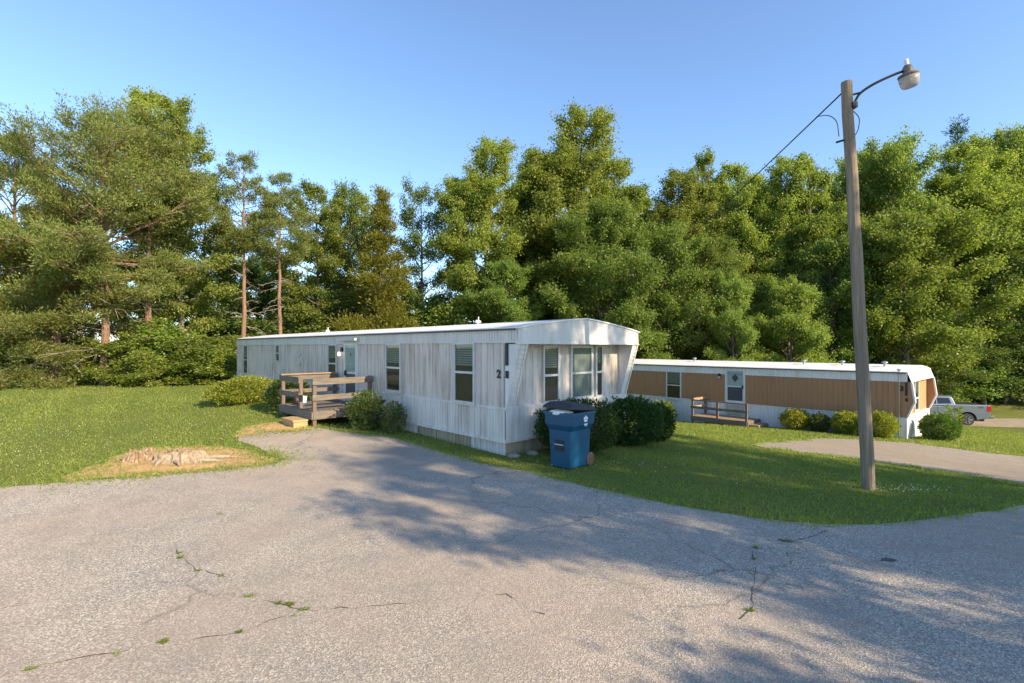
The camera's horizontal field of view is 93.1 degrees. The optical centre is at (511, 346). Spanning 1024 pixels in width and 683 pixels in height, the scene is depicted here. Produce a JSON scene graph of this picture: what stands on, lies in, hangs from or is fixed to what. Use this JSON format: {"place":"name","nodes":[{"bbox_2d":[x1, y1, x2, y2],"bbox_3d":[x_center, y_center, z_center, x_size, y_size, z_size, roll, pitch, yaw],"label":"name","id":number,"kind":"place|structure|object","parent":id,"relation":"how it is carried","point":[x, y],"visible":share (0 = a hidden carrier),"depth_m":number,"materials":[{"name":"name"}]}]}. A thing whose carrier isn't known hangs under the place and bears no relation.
{"place":"outdoors","nodes":[
{"label":"outdoors","id":0,"kind":"place"},
{"bbox_2d":[0,428,1023,682],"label":"road","id":1,"kind":"structure","parent":0,"point":[436,550],"depth_m":4.59,"materials":[{"name":"grey asphalt"}]},
{"bbox_2d":[0,354,1023,524],"bbox_3d":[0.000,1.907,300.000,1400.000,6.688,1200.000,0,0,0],"label":"ground","id":2,"kind":"structure","parent":0,"point":[1013,408],"depth_m":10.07,"materials":[{"name":"green plant"}]},
{"bbox_2d":[0,351,50,377],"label":"understory shrub","id":3,"kind":"object","parent":2,"relation":"on","point":[4,359],"visible":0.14,"depth_m":28.11,"materials":[{"name":"green plant"}]},
{"bbox_2d":[0,129,114,377],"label":"pine tree","id":4,"kind":"object","parent":2,"relation":"on","point":[12,190],"visible":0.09,"depth_m":29.56,"materials":[{"name":"green plant"}]},
{"bbox_2d":[0,191,163,389],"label":"pine tree","id":5,"kind":"object","parent":2,"relation":"on","point":[25,324],"visible":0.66,"depth_m":22.93,"materials":[{"name":"green plant"}]},
{"bbox_2d":[49,332,118,385],"bbox_3d":[-21.946,0.681,24.986,3.614,2.879,3.536,0,0,-13],"label":"understory shrub","id":6,"kind":"object","parent":2,"relation":"on","point":[86,343],"visible":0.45,"depth_m":24.60,"materials":[{"name":"green plant"}]},
{"bbox_2d":[0,89,223,385],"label":"pine tree","id":7,"kind":"object","parent":2,"relation":"on","point":[97,123],"visible":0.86,"depth_m":23.16,"materials":[{"name":"green plant"}]},
{"bbox_2d":[74,327,159,385],"bbox_3d":[-19.568,0.570,24.351,3.566,3.119,3.645,0,0,45],"label":"understory shrub","id":8,"kind":"object","parent":2,"relation":"on","point":[112,350],"visible":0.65,"depth_m":24.00,"materials":[{"name":"green plant"}]},
{"bbox_2d":[89,85,198,331],"bbox_3d":[-23.784,-7.217,30.771,6.908,19.047,6.718,0,0,2],"label":"poplar tree","id":9,"kind":"object","parent":2,"relation":"on","point":[140,97],"visible":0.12,"depth_m":29.89,"materials":[{"name":"green plant"}]},
{"bbox_2d":[67,101,224,332],"bbox_3d":[-19.824,-5.468,26.256,7.598,15.523,7.362,0,0,-23],"label":"pine tree","id":10,"kind":"object","parent":2,"relation":"on","point":[146,118],"visible":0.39,"depth_m":25.91,"materials":[{"name":"green plant"}]},
{"bbox_2d":[113,346,180,387],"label":"understory shrub","id":11,"kind":"object","parent":2,"relation":"on","point":[139,359],"visible":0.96,"depth_m":23.24,"materials":[{"name":"green plant"}]},
{"bbox_2d":[98,312,215,384],"bbox_3d":[-18.522,0.135,25.898,4.789,4.064,4.895,0,0,20],"label":"understory shrub","id":12,"kind":"object","parent":2,"relation":"on","point":[155,347],"visible":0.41,"depth_m":25.04,"materials":[{"name":"green plant"}]},
{"bbox_2d":[112,257,201,338],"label":"maple tree","id":13,"kind":"object","parent":2,"relation":"on","point":[161,298],"visible":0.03,"depth_m":38.22,"materials":[{"name":"green plant"}]},
{"bbox_2d":[61,445,277,480],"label":"bare soil","id":14,"kind":"structure","parent":2,"relation":"on","point":[172,467],"depth_m":9.04,"materials":[{"name":"brown soil"}]},
{"bbox_2d":[114,446,247,466],"bbox_3d":[-6.454,2.086,9.330,2.558,0.296,0.842,0,0,0],"label":"rock","id":15,"kind":"object","parent":14,"relation":"on","point":[178,456],"visible":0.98,"depth_m":9.27,"materials":[{"name":"beige stone"}]},
{"bbox_2d":[111,90,242,337],"bbox_3d":[-19.396,-6.326,28.681,6.733,17.163,6.547,0,0,11],"label":"poplar tree","id":16,"kind":"object","parent":2,"relation":"on","point":[177,112],"visible":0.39,"depth_m":28.62,"materials":[{"name":"green plant"}]},
{"bbox_2d":[151,335,231,386],"bbox_3d":[-16.354,0.682,25.005,4.059,2.864,4.149,0,0,4],"label":"understory shrub","id":17,"kind":"object","parent":2,"relation":"on","point":[186,362],"visible":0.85,"depth_m":24.14,"materials":[{"name":"green plant"}]},
{"bbox_2d":[156,353,229,382],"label":"understory shrub","id":18,"kind":"object","parent":2,"relation":"on","point":[193,376],"visible":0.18,"depth_m":24.64,"materials":[{"name":"green plant"}]},
{"bbox_2d":[172,349,236,385],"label":"understory shrub","id":19,"kind":"object","parent":2,"relation":"on","point":[229,361],"visible":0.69,"depth_m":24.58,"materials":[{"name":"green plant"}]},
{"bbox_2d":[165,165,254,327],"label":"broadleaf tree","id":20,"kind":"object","parent":2,"relation":"on","point":[224,278],"visible":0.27,"depth_m":32.48,"materials":[{"name":"green plant"}]},
{"bbox_2d":[186,315,252,350],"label":"understory shrub","id":21,"kind":"object","parent":2,"relation":"on","point":[221,329],"visible":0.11,"depth_m":31.24,"materials":[{"name":"green plant"}]},
{"bbox_2d":[208,331,243,367],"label":"understory shrub","id":22,"kind":"object","parent":2,"relation":"on","point":[229,340],"visible":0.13,"depth_m":27.72,"materials":[{"name":"green plant"}]},
{"bbox_2d":[175,237,283,332],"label":"broadleaf tree","id":23,"kind":"object","parent":2,"relation":"on","point":[250,260],"visible":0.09,"depth_m":41.59,"materials":[{"name":"green plant"}]},
{"bbox_2d":[201,374,273,405],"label":"shrub","id":24,"kind":"object","parent":2,"relation":"on","point":[225,392],"visible":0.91,"depth_m":16.28,"materials":[{"name":"green plant"}]},
{"bbox_2d":[192,149,294,337],"bbox_3d":[-16.559,-5.049,30.178,5.976,14.584,5.790,0,0,-9],"label":"pine tree","id":25,"kind":"object","parent":2,"relation":"on","point":[232,234],"visible":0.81,"depth_m":29.68,"materials":[{"name":"green plant"}]},
{"bbox_2d":[219,313,294,341],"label":"understory shrub","id":26,"kind":"object","parent":2,"relation":"on","point":[263,327],"visible":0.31,"depth_m":32.40,"materials":[{"name":"green plant"}]},
{"bbox_2d":[228,254,302,326],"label":"maple tree","id":27,"kind":"object","parent":2,"relation":"on","point":[255,270],"visible":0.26,"depth_m":42.70,"materials":[{"name":"green plant"}]},
{"bbox_2d":[234,422,314,436],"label":"bare soil","id":28,"kind":"structure","parent":2,"relation":"on","point":[281,425],"depth_m":12.48,"materials":[{"name":"brown soil"}]},
{"bbox_2d":[234,170,320,334],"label":"pine tree","id":29,"kind":"object","parent":2,"relation":"on","point":[294,255],"visible":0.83,"depth_m":30.63,"materials":[{"name":"green plant"}]},
{"bbox_2d":[258,377,311,410],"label":"shrub","id":30,"kind":"object","parent":2,"relation":"on","point":[272,391],"visible":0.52,"depth_m":15.18,"materials":[{"name":"green plant"}]},
{"bbox_2d":[254,297,332,333],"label":"understory shrub","id":31,"kind":"object","parent":2,"relation":"on","point":[313,325],"visible":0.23,"depth_m":34.85,"materials":[{"name":"green plant"}]},
{"bbox_2d":[281,274,340,321],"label":"maple tree","id":32,"kind":"object","parent":2,"relation":"on","point":[327,285],"visible":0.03,"depth_m":43.82,"materials":[{"name":"green plant"}]},
{"bbox_2d":[259,174,365,332],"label":"poplar tree","id":33,"kind":"object","parent":2,"relation":"on","point":[290,286],"visible":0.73,"depth_m":35.15,"materials":[{"name":"green plant"}]},
{"bbox_2d":[279,372,372,427],"bbox_3d":[-5.617,1.515,14.046,2.162,1.430,2.510,0,0,-44],"label":"wooden porch","id":34,"kind":"object","parent":2,"relation":"on","point":[314,410],"visible":0.87,"depth_m":13.45,"materials":[{"name":"brown wood"}]},
{"bbox_2d":[306,177,378,328],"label":"broadleaf tree","id":35,"kind":"object","parent":2,"relation":"on","point":[346,193],"visible":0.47,"depth_m":36.47,"materials":[{"name":"green plant"}]},
{"bbox_2d":[306,291,379,332],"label":"understory shrub","id":36,"kind":"object","parent":2,"relation":"on","point":[348,311],"visible":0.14,"depth_m":35.64,"materials":[{"name":"green plant"}]},
{"bbox_2d":[330,186,391,317],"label":"poplar tree","id":37,"kind":"object","parent":2,"relation":"on","point":[366,207],"visible":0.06,"depth_m":39.18,"materials":[{"name":"green plant"}]},
{"bbox_2d":[342,389,386,430],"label":"shrub","id":38,"kind":"object","parent":2,"relation":"on","point":[365,409],"visible":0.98,"depth_m":12.57,"materials":[{"name":"green plant"}]},
{"bbox_2d":[322,184,425,331],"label":"cedar tree","id":39,"kind":"object","parent":2,"relation":"on","point":[374,284],"visible":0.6,"depth_m":33.39,"materials":[{"name":"green plant"}]},
{"bbox_2d":[379,400,407,433],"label":"shrub","id":40,"kind":"object","parent":2,"relation":"on","point":[393,422],"visible":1,"depth_m":12.31,"materials":[{"name":"green plant"}]},
{"bbox_2d":[379,172,457,324],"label":"broadleaf tree","id":41,"kind":"object","parent":2,"relation":"on","point":[412,249],"visible":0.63,"depth_m":36.20,"materials":[{"name":"green plant"}]},
{"bbox_2d":[401,288,452,327],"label":"understory shrub","id":42,"kind":"object","parent":2,"relation":"on","point":[422,310],"visible":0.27,"depth_m":34.89,"materials":[{"name":"green plant"}]},
{"bbox_2d":[235,317,639,455],"bbox_3d":[-5.161,0.936,18.316,4.670,3.529,19.780,0,0,-44],"label":"mobile home","id":43,"kind":"object","parent":2,"relation":"on","point":[491,387],"visible":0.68,"depth_m":11.67,"materials":[{"name":"white metal"}]},
{"bbox_2d":[243,345,248,374],"bbox_3d":[-12.499,0.603,22.739,0.073,1.385,0.760,0,0,-44],"label":"window","id":44,"kind":"structure","parent":43,"relation":"in","point":[245,347],"depth_m":22.71,"materials":[{"name":"glass"}]},
{"bbox_2d":[326,344,337,385],"bbox_3d":[-5.903,0.598,15.910,0.073,1.375,0.730,0,0,-44],"label":"window","id":45,"kind":"structure","parent":43,"relation":"in","point":[332,349],"depth_m":15.94,"materials":[{"name":"glass"}]},
{"bbox_2d":[344,343,357,400],"bbox_3d":[-4.989,0.790,14.956,0.085,1.800,0.870,0,0,-44],"label":"door","id":46,"kind":"structure","parent":43,"relation":"in","point":[350,349],"depth_m":14.94,"materials":[{"name":"white paint"}]},
{"bbox_2d":[384,343,402,393],"bbox_3d":[-3.224,0.573,13.138,0.073,1.345,0.849,0,0,-44],"label":"window","id":47,"kind":"structure","parent":43,"relation":"in","point":[393,351],"depth_m":13.15,"materials":[{"name":"glass"}]},
{"bbox_2d":[452,342,475,405],"bbox_3d":[-1.081,0.597,10.919,0.073,1.395,0.799,0,0,-44],"label":"window","id":48,"kind":"structure","parent":43,"relation":"in","point":[464,354],"depth_m":10.93,"materials":[{"name":"glass"}]},
{"bbox_2d":[542,345,559,404],"bbox_3d":[0.891,0.627,11.012,0.610,1.335,0.073,0,0,-44],"label":"window","id":49,"kind":"structure","parent":43,"relation":"in","point":[550,353],"depth_m":11.04,"materials":[{"name":"glass"}]},
{"bbox_2d":[570,345,594,400],"bbox_3d":[1.701,0.627,11.795,0.920,1.335,0.073,0,0,-44],"label":"window","id":50,"kind":"structure","parent":43,"relation":"in","point":[581,356],"depth_m":11.82,"materials":[{"name":"glass"}]},
{"bbox_2d":[595,345,602,396],"bbox_3d":[2.206,0.610,12.292,0.300,1.300,0.056,0,0,-44],"label":"window","id":51,"kind":"structure","parent":43,"relation":"in","point":[598,348],"depth_m":12.31,"materials":[{"name":"metal"}]},
{"bbox_2d":[425,278,493,324],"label":"understory shrub","id":52,"kind":"object","parent":2,"relation":"on","point":[459,315],"visible":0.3,"depth_m":33.97,"materials":[{"name":"green plant"}]},
{"bbox_2d":[418,131,531,326],"bbox_3d":[-2.481,-6.244,35.610,8.568,19.044,8.217,0,0,31],"label":"poplar tree","id":53,"kind":"object","parent":2,"relation":"on","point":[473,197],"visible":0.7,"depth_m":34.42,"materials":[{"name":"green plant"}]},
{"bbox_2d":[458,250,547,324],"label":"maple tree","id":54,"kind":"object","parent":2,"relation":"on","point":[511,274],"visible":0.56,"depth_m":33.07,"materials":[{"name":"green plant"}]},
{"bbox_2d":[1,418,1023,535],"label":"edge grass","id":55,"kind":"structure","parent":2,"relation":"on","point":[275,452],"depth_m":9.03,"materials":[{"name":"green plant"}]},
{"bbox_2d":[489,159,558,320],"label":"poplar tree","id":56,"kind":"object","parent":2,"relation":"on","point":[519,263],"visible":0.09,"depth_m":38.62,"materials":[{"name":"green plant"}]},
{"bbox_2d":[543,401,595,468],"bbox_3d":[1.127,1.640,9.248,0.700,1.236,0.903,0,0,44],"label":"wheeled bin","id":57,"kind":"object","parent":2,"relation":"on","point":[569,434],"visible":0.98,"depth_m":8.99,"materials":[{"name":"blue plastic"}]},
{"bbox_2d":[503,97,638,319],"bbox_3d":[4.190,-7.340,37.477,11.116,23.849,10.661,0,0,20],"label":"poplar tree","id":58,"kind":"object","parent":2,"relation":"on","point":[561,175],"visible":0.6,"depth_m":35.99,"materials":[{"name":"green plant"}]},
{"bbox_2d":[532,397,623,453],"bbox_3d":[1.405,1.707,10.419,1.974,1.281,1.580,0,0,0],"label":"shrub","id":59,"kind":"object","parent":2,"relation":"on","point":[610,420],"visible":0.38,"depth_m":10.22,"materials":[{"name":"green plant"}]},
{"bbox_2d":[533,190,676,350],"bbox_3d":[6.232,-2.982,34.640,10.354,15.603,11.285,0,0,-12],"label":"maple tree","id":60,"kind":"object","parent":2,"relation":"on","point":[597,268],"visible":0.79,"depth_m":32.93,"materials":[{"name":"green plant"}]},
{"bbox_2d":[586,157,663,358],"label":"poplar tree","id":61,"kind":"object","parent":2,"relation":"on","point":[632,196],"visible":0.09,"depth_m":39.93,"materials":[{"name":"green plant"}]},
{"bbox_2d":[600,392,665,446],"bbox_3d":[2.877,1.773,11.900,1.599,1.351,1.458,0,0,34],"label":"shrub","id":62,"kind":"object","parent":2,"relation":"on","point":[637,435],"visible":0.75,"depth_m":11.54,"materials":[{"name":"green plant"}]},
{"bbox_2d":[639,400,676,441],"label":"shrub","id":63,"kind":"object","parent":2,"relation":"on","point":[670,424],"visible":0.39,"depth_m":12.50,"materials":[{"name":"green plant"}]},
{"bbox_2d":[599,212,728,359],"bbox_3d":[10.956,-2.324,35.895,10.640,14.737,9.762,0,0,-13],"label":"maple tree","id":64,"kind":"object","parent":2,"relation":"on","point":[676,287],"visible":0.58,"depth_m":33.86,"materials":[{"name":"green plant"}]},
{"bbox_2d":[631,162,721,336],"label":"poplar tree","id":65,"kind":"object","parent":2,"relation":"on","point":[662,210],"visible":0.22,"depth_m":40.51,"materials":[{"name":"green plant"}]},
{"bbox_2d":[650,228,774,360],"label":"maple tree","id":66,"kind":"object","parent":2,"relation":"on","point":[713,254],"visible":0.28,"depth_m":36.00,"materials":[{"name":"green plant"}]},
{"bbox_2d":[684,145,751,336],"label":"poplar tree","id":67,"kind":"object","parent":2,"relation":"on","point":[719,223],"visible":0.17,"depth_m":42.30,"materials":[{"name":"green plant"}]},
{"bbox_2d":[691,396,767,427],"bbox_3d":[10.742,3.320,24.000,1.480,1.460,3.300,0,0,-41],"label":"wooden porch","id":68,"kind":"object","parent":2,"relation":"on","point":[718,418],"visible":0.93,"depth_m":23.72,"materials":[{"name":"beige wood"}]},
{"bbox_2d":[701,266,768,361],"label":"maple tree","id":69,"kind":"object","parent":2,"relation":"on","point":[736,334],"visible":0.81,"depth_m":32.39,"materials":[{"name":"green plant"}]},
{"bbox_2d":[699,173,776,240],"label":"maple tree","id":70,"kind":"object","parent":2,"relation":"on","point":[733,186],"visible":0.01,"depth_m":50.02,"materials":[{"name":"green plant"}]},
{"bbox_2d":[701,157,789,347],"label":"poplar tree","id":71,"kind":"object","parent":2,"relation":"on","point":[751,196],"visible":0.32,"depth_m":41.83,"materials":[{"name":"green plant"}]},
{"bbox_2d":[736,241,784,352],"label":"maple tree","id":72,"kind":"object","parent":2,"relation":"on","point":[760,344],"visible":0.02,"depth_m":42.70,"materials":[{"name":"green plant"}]},
{"bbox_2d":[729,149,833,321],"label":"poplar tree","id":73,"kind":"object","parent":2,"relation":"on","point":[780,217],"visible":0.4,"depth_m":41.26,"materials":[{"name":"green plant"}]},
{"bbox_2d":[626,357,937,438],"bbox_3d":[11.412,2.619,28.030,5.020,4.062,19.335,0,0,-41],"label":"mobile home","id":74,"kind":"object","parent":2,"relation":"on","point":[770,392],"visible":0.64,"depth_m":23.06,"materials":[{"name":"beige"}]},
{"bbox_2d":[665,371,680,399],"bbox_3d":[9.033,2.147,27.127,0.073,1.595,0.980,0,0,-41],"label":"window","id":75,"kind":"structure","parent":74,"relation":"in","point":[673,378],"depth_m":27.15,"materials":[{"name":"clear glass"}]},
{"bbox_2d":[725,369,744,403],"bbox_3d":[11.279,2.010,24.534,0.085,1.800,1.010,0,0,-41],"label":"door","id":76,"kind":"structure","parent":74,"relation":"in","point":[734,384],"depth_m":24.53,"materials":[{"name":"white paint"}]},
{"bbox_2d":[914,381,918,411],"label":"window","id":77,"kind":"structure","parent":74,"relation":"in","point":[916,384],"depth_m":21.02,"materials":[{"name":"white metal"}]},
{"bbox_2d":[747,273,839,362],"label":"maple tree","id":78,"kind":"object","parent":2,"relation":"on","point":[786,330],"visible":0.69,"depth_m":32.18,"materials":[{"name":"green plant"}]},
{"bbox_2d":[778,408,810,429],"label":"shrub","id":79,"kind":"object","parent":2,"relation":"on","point":[787,415],"visible":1,"depth_m":21.73,"materials":[{"name":"green plant"}]},
{"bbox_2d":[766,151,871,305],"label":"poplar tree","id":80,"kind":"object","parent":2,"relation":"on","point":[818,226],"visible":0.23,"depth_m":40.23,"materials":[{"name":"green plant"}]},
{"bbox_2d":[807,411,830,431],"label":"shrub","id":81,"kind":"object","parent":2,"relation":"on","point":[814,418],"visible":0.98,"depth_m":21.13,"materials":[{"name":"green plant"}]},
{"bbox_2d":[811,342,873,363],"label":"understory shrub","id":82,"kind":"object","parent":2,"relation":"on","point":[826,349],"visible":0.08,"depth_m":35.78,"materials":[{"name":"green plant"}]},
{"bbox_2d":[827,410,858,434],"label":"shrub","id":83,"kind":"object","parent":2,"relation":"on","point":[850,425],"visible":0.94,"depth_m":20.34,"materials":[{"name":"green plant"}]},
{"bbox_2d":[793,231,908,363],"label":"maple tree","id":84,"kind":"object","parent":2,"relation":"on","point":[838,294],"visible":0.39,"depth_m":35.64,"materials":[{"name":"green plant"}]},
{"bbox_2d":[836,59,919,489],"bbox_3d":[6.003,-1.030,8.027,1.314,7.370,0.292,0,0,7],"label":"utility pole","id":85,"kind":"object","parent":2,"relation":"on","point":[909,78],"visible":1,"depth_m":7.96,"materials":[{"name":"brown wood"}]},
{"bbox_2d":[657,93,840,265],"bbox_3d":[8.284,-5.054,25.017,0.024,1.694,34.426,0,0,9],"label":"power line","id":86,"kind":"object","parent":85,"relation":"attached to","point":[768,163],"visible":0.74,"depth_m":10.95,"materials":[{"name":"black metal"}]},
{"bbox_2d":[872,410,901,437],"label":"shrub","id":87,"kind":"object","parent":2,"relation":"on","point":[891,422],"visible":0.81,"depth_m":19.32,"materials":[{"name":"green plant"}]},
{"bbox_2d":[813,118,961,268],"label":"maple tree","id":88,"kind":"object","parent":2,"relation":"on","point":[886,171],"visible":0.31,"depth_m":41.94,"materials":[{"name":"green plant"}]},
{"bbox_2d":[869,351,909,364],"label":"understory shrub","id":89,"kind":"object","parent":2,"relation":"on","point":[891,360],"visible":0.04,"depth_m":35.87,"materials":[{"name":"green plant"}]},
{"bbox_2d":[800,197,1023,375],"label":"maple tree","id":90,"kind":"object","parent":2,"relation":"on","point":[910,243],"visible":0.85,"depth_m":33.18,"materials":[{"name":"green plant"}]},
{"bbox_2d":[898,353,980,401],"bbox_3d":[34.438,2.685,39.786,5.859,5.552,6.705,0,0,-31],"label":"understory shrub","id":91,"kind":"object","parent":2,"relation":"on","point":[955,397],"visible":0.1,"depth_m":38.45,"materials":[{"name":"green plant"}]},
{"bbox_2d":[917,411,962,440],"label":"shrub","id":92,"kind":"object","parent":2,"relation":"on","point":[927,425],"visible":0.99,"depth_m":19.18,"materials":[{"name":"green plant"}]},
{"bbox_2d":[935,114,973,174],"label":"spruce tree","id":93,"kind":"object","parent":2,"relation":"on","point":[961,130],"visible":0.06,"depth_m":53.38,"materials":[{"name":"green plant"}]},
{"bbox_2d":[944,405,964,429],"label":"leafy plant","id":94,"kind":"object","parent":2,"relation":"on","point":[956,410],"visible":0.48,"depth_m":22.15,"materials":[{"name":"green plant"}]},
{"bbox_2d":[900,297,1014,392],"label":"broadleaf tree","id":95,"kind":"object","parent":2,"relation":"on","point":[965,376],"visible":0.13,"depth_m":37.28,"materials":[{"name":"green plant"}]},
{"bbox_2d":[917,135,1023,388],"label":"poplar tree","id":96,"kind":"object","parent":2,"relation":"on","point":[978,181],"visible":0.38,"depth_m":41.34,"materials":[{"name":"green plant"}]},
{"bbox_2d":[934,345,1018,402],"bbox_3d":[36.931,2.575,39.952,6.705,5.552,5.859,0,0,23],"label":"understory shrub","id":97,"kind":"object","parent":2,"relation":"on","point":[981,369],"visible":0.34,"depth_m":38.42,"materials":[{"name":"green plant"}]},
{"bbox_2d":[947,287,1023,404],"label":"broadleaf tree","id":98,"kind":"object","parent":2,"relation":"on","point":[999,329],"visible":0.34,"depth_m":38.36,"materials":[{"name":"green plant"}]},
{"bbox_2d":[949,195,1023,397],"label":"broadleaf tree","id":99,"kind":"object","parent":2,"relation":"on","point":[1013,268],"visible":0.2,"depth_m":40.16,"materials":[{"name":"green plant"}]},
{"bbox_2d":[959,120,1023,263],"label":"maple tree","id":100,"kind":"object","parent":2,"relation":"on","point":[1014,138],"visible":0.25,"depth_m":48.52,"materials":[{"name":"green plant"}]},
{"bbox_2d":[960,231,1023,361],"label":"broadleaf tree","id":101,"kind":"object","parent":2,"relation":"on","point":[1017,257],"visible":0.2,"depth_m":39.64,"materials":[{"name":"green plant"}]},
{"bbox_2d":[960,343,1023,404],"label":"understory shrub","id":102,"kind":"object","parent":2,"relation":"on","point":[1007,392],"visible":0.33,"depth_m":38.89,"materials":[{"name":"green plant"}]},
{"bbox_2d":[963,418,1023,427],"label":"lane","id":103,"kind":"structure","parent":2,"relation":"on","point":[1006,422],"depth_m":33.42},
{"bbox_2d":[930,394,993,425],"bbox_3d":[28.714,4.235,33.369,6.280,1.960,2.030,0,0,13],"label":"pickup truck","id":104,"kind":"object","parent":103,"relation":"on","point":[972,412],"visible":0.32,"depth_m":32.13,"materials":[{"name":"silver metal"}]},
{"bbox_2d":[0,0,1023,341],"label":"sky","id":105,"kind":"structure","parent":0,"point":[370,92],"materials":[{"name":"blue"}]},
{"bbox_2d":[752,438,1023,485],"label":"driveway","id":106,"kind":"structure","parent":0,"point":[1006,467],"depth_m":14.45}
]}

